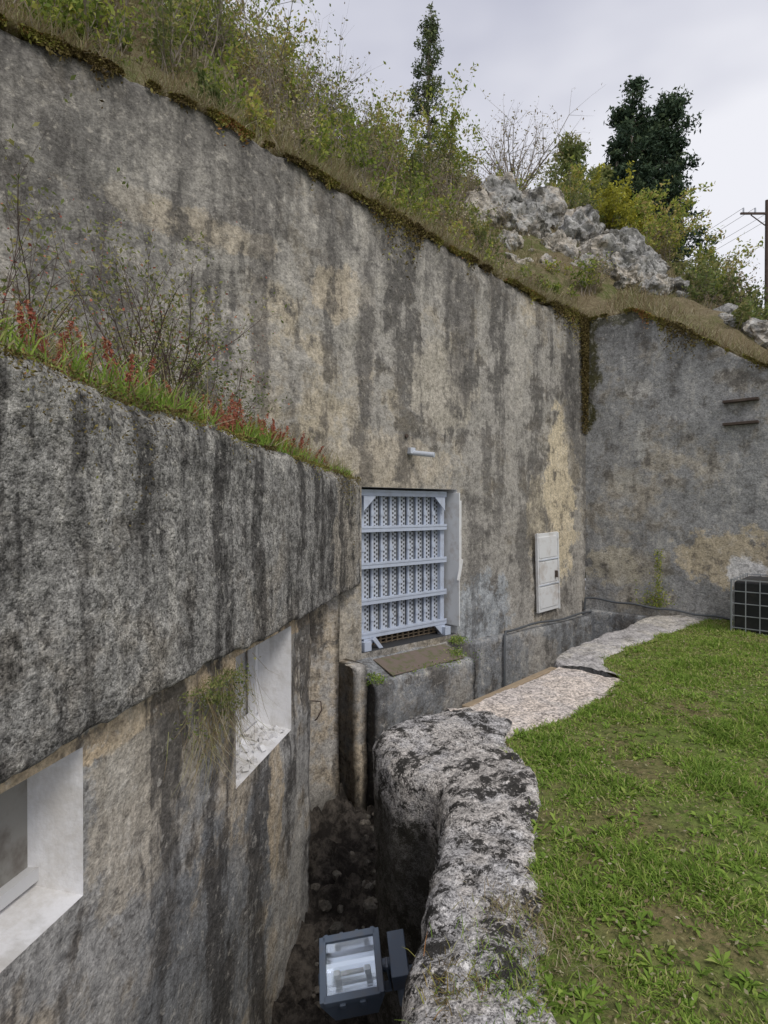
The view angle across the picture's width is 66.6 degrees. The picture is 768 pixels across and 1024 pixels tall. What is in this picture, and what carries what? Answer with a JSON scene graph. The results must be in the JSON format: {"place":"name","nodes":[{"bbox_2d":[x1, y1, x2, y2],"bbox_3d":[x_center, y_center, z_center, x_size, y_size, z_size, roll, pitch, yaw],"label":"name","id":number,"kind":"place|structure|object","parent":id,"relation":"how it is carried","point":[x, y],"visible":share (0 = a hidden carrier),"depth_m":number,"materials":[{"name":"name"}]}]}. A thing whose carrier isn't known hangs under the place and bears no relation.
{"place":"outdoors","nodes":[
{"label":"outdoors","id":0,"kind":"place"},
{"bbox_2d":[271,782,377,1023],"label":"trench floor","id":1,"kind":"structure","parent":0,"point":[338,818],"depth_m":5.00,"materials":[{"name":"brown soil"}]},
{"bbox_2d":[0,613,311,1023],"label":"casemate lower wall","id":2,"kind":"structure","parent":1,"relation":"on","point":[177,912],"depth_m":2.89,"materials":[{"name":"concrete"}]},
{"bbox_2d":[0,747,82,972],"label":"embrasure window","id":3,"kind":"structure","parent":2,"relation":"attached to","point":[41,851],"depth_m":2.23,"materials":[{"name":"white paint"}]},
{"bbox_2d":[0,346,360,783],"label":"concrete casemate wall","id":4,"kind":"structure","parent":2,"relation":"on","point":[98,625],"depth_m":2.40,"materials":[{"name":"grey concrete"}]},
{"bbox_2d":[0,313,363,555],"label":"moss fringe","id":5,"kind":"object","parent":4,"relation":"attached to","point":[18,355],"visible":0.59,"depth_m":2.41,"materials":[{"name":"green plant"}]},
{"bbox_2d":[160,650,290,809],"bbox_3d":[-0.905,1.219,3.128,0.604,0.755,1.225,0,0,11],"label":"wall weed","id":6,"kind":"object","parent":2,"relation":"attached to","point":[224,696],"depth_m":3.13,"materials":[{"name":"green plant"}]},
{"bbox_2d":[236,626,290,787],"bbox_3d":[-0.976,1.275,4.055,0.350,0.800,0.975,0,0,11],"label":"embrasure window","id":7,"kind":"structure","parent":2,"relation":"attached to","point":[274,652],"depth_m":4.50,"materials":[{"name":"white paint"}]},
{"bbox_2d":[236,724,284,779],"bbox_3d":[-0.971,1.626,4.057,0.325,0.121,0.850,0,0,11],"label":"plaster rubble","id":8,"kind":"object","parent":7,"relation":"on","point":[268,735],"visible":0.64,"depth_m":4.10,"materials":[{"name":"white stone"}]},
{"bbox_2d":[311,700,321,720],"bbox_3d":[-0.556,1.665,4.894,0.070,0.161,0.116,0,0,-29],"label":"iron hook","id":9,"kind":"object","parent":2,"relation":"attached to","point":[321,708],"visible":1,"depth_m":4.88,"materials":[{"name":"black metal"}]},
{"bbox_2d":[0,29,585,960],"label":"concrete rampart wall","id":10,"kind":"structure","parent":1,"relation":"on","point":[366,355],"depth_m":6.10,"materials":[{"name":"grey concrete"}]},
{"bbox_2d":[0,0,591,351],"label":"moss fringe","id":11,"kind":"object","parent":10,"relation":"attached to","point":[26,30],"visible":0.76,"depth_m":5.77,"materials":[{"name":"brown plant"}]},
{"bbox_2d":[361,487,456,652],"bbox_3d":[0.161,0.636,7.167,1.560,1.840,0.550,0,0,-41],"label":"gate recess","id":12,"kind":"object","parent":10,"relation":"attached to","point":[399,642],"visible":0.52,"depth_m":7.20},
{"bbox_2d":[356,641,475,806],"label":"gate plinth","id":13,"kind":"structure","parent":10,"relation":"attached to","point":[396,699],"depth_m":6.37,"materials":[{"name":"grey concrete"}]},
{"bbox_2d":[362,489,450,651],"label":"steel gate","id":14,"kind":"structure","parent":13,"relation":"attached to","point":[404,559],"depth_m":7.09,"materials":[{"name":"grey metal"}]},
{"bbox_2d":[373,644,463,675],"bbox_3d":[0.420,1.685,6.723,1.150,0.118,0.325,0,0,-41],"label":"rusty threshold plate","id":15,"kind":"object","parent":13,"relation":"on","point":[397,664],"visible":0.94,"depth_m":6.67,"materials":[{"name":"brown metal"}]},
{"bbox_2d":[366,634,481,684],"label":"mossy weeds","id":16,"kind":"object","parent":13,"relation":"on","point":[374,676],"visible":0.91,"depth_m":6.92,"materials":[{"name":"green plant"}]},
{"bbox_2d":[404,434,434,457],"bbox_3d":[0.409,-0.775,6.841,0.372,0.284,0.132,0,0,22],"label":"wall lamp","id":17,"kind":"object","parent":10,"relation":"attached to","point":[412,451],"visible":0.82,"depth_m":6.84,"materials":[{"name":"metal"}]},
{"bbox_2d":[444,493,462,626],"bbox_3d":[0.878,0.604,7.530,0.115,1.700,0.282,0,0,-41],"label":"door reveal","id":18,"kind":"object","parent":10,"relation":"attached to","point":[453,564],"visible":0.85,"depth_m":7.49,"materials":[{"name":"grey concrete"}]},
{"bbox_2d":[535,531,559,612],"bbox_3d":[2.447,0.887,8.684,0.610,1.183,0.080,0,0,-41],"label":"metal cabinet door","id":19,"kind":"structure","parent":10,"relation":"attached to","point":[547,571],"depth_m":8.66,"materials":[{"name":"white metal"}]},
{"bbox_2d":[503,608,591,686],"bbox_3d":[2.480,2.000,8.627,2.381,0.895,0.076,0,0,-42],"label":"cable conduit","id":20,"kind":"object","parent":10,"relation":"attached to","point":[504,645],"visible":0.97,"depth_m":7.99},
{"bbox_2d":[579,316,589,433],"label":"corner moss","id":21,"kind":"object","parent":10,"relation":"attached to","point":[585,342],"visible":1,"depth_m":9.38,"materials":[{"name":"green plant"}]},
{"bbox_2d":[309,595,339,810],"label":"column pier","id":22,"kind":"structure","parent":1,"relation":"on","point":[324,772],"depth_m":5.79,"materials":[{"name":"concrete"}]},
{"bbox_2d":[309,812,377,1009],"bbox_3d":[-0.270,3.550,3.997,1.564,1.151,3.995,0,0,0],"label":"trench rubble","id":23,"kind":"object","parent":1,"relation":"on","point":[369,904],"visible":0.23,"depth_m":4.93,"materials":[{"name":"grey stone"}]},
{"bbox_2d":[372,708,556,1023],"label":"trench parapet wall","id":24,"kind":"structure","parent":1,"relation":"on","point":[455,792],"depth_m":3.09,"materials":[{"name":"grey stone"}]},
{"bbox_2d":[318,926,411,1020],"bbox_3d":[-0.030,2.405,3.050,0.635,0.290,0.331,-9,25,-3],"label":"floodlight","id":25,"kind":"object","parent":24,"relation":"attached to","point":[354,965],"visible":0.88,"depth_m":2.97,"materials":[{"name":"grey metal"}]},
{"bbox_2d":[401,931,512,1021],"bbox_3d":[0.251,1.532,1.907,0.382,0.072,0.428,0,0,0],"label":"grass tuft","id":26,"kind":"object","parent":24,"relation":"on","point":[470,976],"visible":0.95,"depth_m":1.92,"materials":[{"name":"green plant"}]},
{"bbox_2d":[402,904,577,1023],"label":"grass tuft","id":27,"kind":"object","parent":24,"relation":"on","point":[525,980],"visible":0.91,"depth_m":1.95,"materials":[{"name":"green plant"}]},
{"bbox_2d":[467,875,545,938],"bbox_3d":[0.480,1.533,2.302,0.262,0.066,0.355,0,0,-34],"label":"grass tuft","id":28,"kind":"object","parent":24,"relation":"on","point":[535,919],"visible":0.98,"depth_m":2.30,"materials":[{"name":"green plant"}]},
{"bbox_2d":[453,864,661,1023],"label":"grass tuft","id":29,"kind":"object","parent":24,"relation":"on","point":[547,944],"visible":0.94,"depth_m":2.09,"materials":[{"name":"green plant"}]},
{"bbox_2d":[451,615,590,698],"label":"wall plinth","id":30,"kind":"structure","parent":1,"relation":"on","point":[531,650],"depth_m":8.16,"materials":[{"name":"concrete"}]},
{"bbox_2d":[582,608,650,640],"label":"return wall plinth","id":31,"kind":"structure","parent":1,"relation":"on","point":[603,622],"depth_m":9.15,"materials":[{"name":"concrete"}]},
{"bbox_2d":[583,597,734,620],"bbox_3d":[4.206,1.463,8.513,2.698,0.213,0.054,0,0,43],"label":"wall cable","id":32,"kind":"object","parent":31,"relation":"on","point":[677,610],"depth_m":8.66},
{"bbox_2d":[338,659,367,810],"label":"gate pier","id":33,"kind":"structure","parent":0,"point":[352,724],"depth_m":5.99,"materials":[{"name":"grey concrete"}]},
{"bbox_2d":[0,0,767,434],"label":"hillside","id":34,"kind":"structure","parent":0,"point":[707,314],"depth_m":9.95,"materials":[{"name":"green plant"}]},
{"bbox_2d":[2,0,619,298],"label":"hillside shrubs","id":35,"kind":"object","parent":34,"relation":"on","point":[76,8],"visible":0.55,"depth_m":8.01,"materials":[{"name":"green plant"}]},
{"bbox_2d":[303,2,370,112],"bbox_3d":[-1.165,-8.552,12.113,2.396,2.052,1.849,0,0,37],"label":"bare tree","id":36,"kind":"object","parent":34,"relation":"on","point":[339,57],"visible":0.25,"depth_m":11.86,"materials":[{"name":"green plant"}]},
{"bbox_2d":[212,0,489,194],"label":"young tree","id":37,"kind":"object","parent":34,"relation":"on","point":[452,133],"visible":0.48,"depth_m":12.06,"materials":[{"name":"green plant"}]},
{"bbox_2d":[406,1,455,167],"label":"cypress tree","id":38,"kind":"object","parent":34,"relation":"on","point":[430,33],"visible":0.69,"depth_m":13.85,"materials":[{"name":"green plant"}]},
{"bbox_2d":[456,84,601,191],"bbox_3d":[3.148,-9.327,15.188,4.098,3.419,4.103,0,0,-35],"label":"bare tree","id":39,"kind":"object","parent":34,"relation":"on","point":[504,158],"visible":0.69,"depth_m":14.88,"materials":[{"name":"grey plant"}]},
{"bbox_2d":[539,125,608,217],"bbox_3d":[6.515,-10.024,20.147,2.863,5.800,2.767,0,0,37],"label":"evergreen tree","id":40,"kind":"object","parent":34,"relation":"on","point":[575,149],"visible":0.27,"depth_m":19.66,"materials":[{"name":"green plant"}]},
{"bbox_2d":[463,172,689,298],"bbox_3d":[3.553,-5.394,11.815,4.380,3.430,2.947,0,0,0],"label":"limestone outcrop","id":41,"kind":"object","parent":34,"relation":"on","point":[630,255],"visible":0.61,"depth_m":11.36,"materials":[{"name":"grey stone"}]},
{"bbox_2d":[580,164,615,213],"bbox_3d":[7.316,-9.465,20.396,2.528,5.255,2.231,0,0,0],"label":"bush","id":42,"kind":"object","parent":34,"relation":"on","point":[607,171],"visible":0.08,"depth_m":19.84,"materials":[{"name":"green plant"}]},
{"bbox_2d":[590,161,658,230],"bbox_3d":[5.256,-6.824,12.906,1.527,1.638,1.682,0,0,0],"label":"yellow bush","id":43,"kind":"object","parent":34,"relation":"on","point":[618,208],"visible":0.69,"depth_m":12.80,"materials":[{"name":"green plant"}]},
{"bbox_2d":[604,132,657,203],"bbox_3d":[8.236,-9.915,20.603,2.361,6.714,2.463,0,0,0],"label":"evergreen tree","id":44,"kind":"object","parent":34,"relation":"on","point":[615,155],"visible":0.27,"depth_m":20.39,"materials":[{"name":"green plant"}]},
{"bbox_2d":[602,75,676,243],"bbox_3d":[8.806,-11.075,21.231,2.881,9.389,3.224,0,0,-43],"label":"evergreen tree","id":45,"kind":"object","parent":34,"relation":"on","point":[627,118],"visible":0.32,"depth_m":20.82,"materials":[{"name":"green plant"}]},
{"bbox_2d":[623,118,688,260],"bbox_3d":[9.546,-10.661,22.424,3.496,8.922,4.672,0,0,0],"label":"evergreen tree","id":46,"kind":"object","parent":34,"relation":"on","point":[642,130],"visible":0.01,"depth_m":21.50,"materials":[{"name":"green plant"}]},
{"bbox_2d":[550,155,763,286],"bbox_3d":[6.324,-6.710,14.068,5.900,3.470,2.989,0,0,0],"label":"green bush","id":47,"kind":"object","parent":34,"relation":"on","point":[641,212],"visible":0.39,"depth_m":13.88,"materials":[{"name":"green plant"}]},
{"bbox_2d":[637,83,703,273],"bbox_3d":[10.364,-10.846,21.886,3.242,10.024,3.614,0,0,0],"label":"evergreen tree","id":48,"kind":"object","parent":34,"relation":"on","point":[669,114],"visible":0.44,"depth_m":21.30,"materials":[{"name":"green plant"}]},
{"bbox_2d":[587,264,767,361],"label":"dry grass","id":49,"kind":"structure","parent":34,"relation":"on","point":[642,298],"depth_m":9.83,"materials":[{"name":"beige plant"}]},
{"bbox_2d":[599,194,767,330],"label":"scrub thicket","id":50,"kind":"object","parent":34,"relation":"on","point":[744,308],"visible":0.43,"depth_m":10.47,"materials":[{"name":"green plant"}]},
{"bbox_2d":[655,151,721,266],"bbox_3d":[11.281,-9.857,22.680,2.721,8.581,3.200,0,0,-38],"label":"bush","id":51,"kind":"object","parent":34,"relation":"on","point":[690,236],"visible":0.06,"depth_m":21.91,"materials":[{"name":"green plant"}]},
{"bbox_2d":[617,199,767,316],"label":"scrub thicket","id":52,"kind":"object","parent":34,"relation":"on","point":[650,240],"visible":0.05,"depth_m":12.10,"materials":[{"name":"green plant"}]},
{"bbox_2d":[650,226,767,320],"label":"scrub thicket","id":53,"kind":"object","parent":34,"relation":"on","point":[707,296],"visible":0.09,"depth_m":11.20,"materials":[{"name":"green plant"}]},
{"bbox_2d":[713,303,767,348],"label":"limestone rock","id":54,"kind":"object","parent":34,"relation":"on","point":[756,329],"visible":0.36,"depth_m":8.92,"materials":[{"name":"grey stone"}]},
{"bbox_2d":[740,199,767,312],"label":"utility pole","id":55,"kind":"object","parent":34,"relation":"on","point":[765,213],"visible":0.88,"depth_m":19.91,"materials":[{"name":"wood"}]},
{"bbox_2d":[163,0,767,579],"label":"sky","id":56,"kind":"structure","parent":0,"point":[524,51],"materials":[{"name":"white"}]},
{"bbox_2d":[446,667,619,740],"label":"pebble path","id":57,"kind":"structure","parent":0,"point":[557,693],"depth_m":4.94,"materials":[{"name":"grey gravel"}]},
{"bbox_2d":[462,667,555,707],"bbox_3d":[1.190,1.597,5.340,0.070,0.050,1.571,0,0,42],"label":"edge board","id":58,"kind":"object","parent":57,"relation":"attached to","point":[519,682],"visible":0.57,"depth_m":5.30,"materials":[{"name":"wood"}]},
{"bbox_2d":[553,615,703,677],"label":"kerb path","id":59,"kind":"structure","parent":0,"point":[584,656],"depth_m":6.93,"materials":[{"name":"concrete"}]},
{"bbox_2d":[500,570,767,1023],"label":"ground","id":60,"kind":"structure","parent":0,"point":[660,936],"depth_m":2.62,"materials":[{"name":"green plant"}]},
{"bbox_2d":[506,621,767,1023],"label":"fallen leaves","id":61,"kind":"object","parent":60,"relation":"on","point":[681,962],"visible":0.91,"depth_m":2.64,"materials":[{"name":"brown plant"}]},
{"bbox_2d":[509,621,767,1023],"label":"lawn weeds","id":62,"kind":"object","parent":60,"relation":"on","point":[624,939],"visible":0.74,"depth_m":2.45,"materials":[{"name":"green plant"}]},
{"bbox_2d":[585,311,767,619],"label":"concrete return wall","id":63,"kind":"structure","parent":60,"relation":"on","point":[676,471],"depth_m":8.62,"materials":[{"name":"grey concrete"}]},
{"bbox_2d":[629,549,678,607],"bbox_3d":[4.040,1.000,8.711,0.755,0.916,0.105,0,0,43],"label":"wall ivy","id":64,"kind":"object","parent":63,"relation":"attached to","point":[658,597],"depth_m":8.69,"materials":[{"name":"green plant"}]},
{"bbox_2d":[586,294,767,368],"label":"moss fringe","id":65,"kind":"object","parent":63,"relation":"attached to","point":[663,321],"visible":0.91,"depth_m":8.48,"materials":[{"name":"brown plant"}]},
{"bbox_2d":[722,397,758,425],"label":"iron rungs","id":66,"kind":"object","parent":63,"relation":"attached to","point":[737,401],"visible":1,"depth_m":7.94,"materials":[{"name":"metal"}]},
{"bbox_2d":[730,573,767,635],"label":"caged water tank","id":67,"kind":"object","parent":60,"relation":"on","point":[750,602],"visible":0.93,"depth_m":7.14,"materials":[{"name":"black plastic"}]},
{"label":"terrace soil","id":68,"kind":"structure","parent":0,"visible":0},
{"bbox_2d":[1,178,289,415],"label":"red berries","id":69,"kind":"object","parent":68,"relation":"on","point":[56,288],"visible":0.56,"depth_m":3.30,"materials":[{"name":"red plant"}]},
{"bbox_2d":[0,75,292,423],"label":"wild rose shrub","id":70,"kind":"object","parent":68,"relation":"on","point":[159,350],"visible":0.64,"depth_m":3.40,"materials":[{"name":"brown plant"}]},
{"bbox_2d":[0,300,327,468],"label":"red sorrel","id":71,"kind":"object","parent":68,"relation":"on","point":[20,319],"visible":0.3,"depth_m":2.43,"materials":[{"name":"plant"}]},
{"bbox_2d":[0,271,353,469],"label":"terrace dry grass","id":72,"kind":"structure","parent":68,"relation":"on","point":[227,415],"depth_m":2.65,"materials":[{"name":"beige plant"}]},
{"bbox_2d":[0,288,354,476],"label":"terrace grass","id":73,"kind":"structure","parent":68,"relation":"on","point":[262,441],"depth_m":2.54,"materials":[{"name":"green plant"}]}
]}

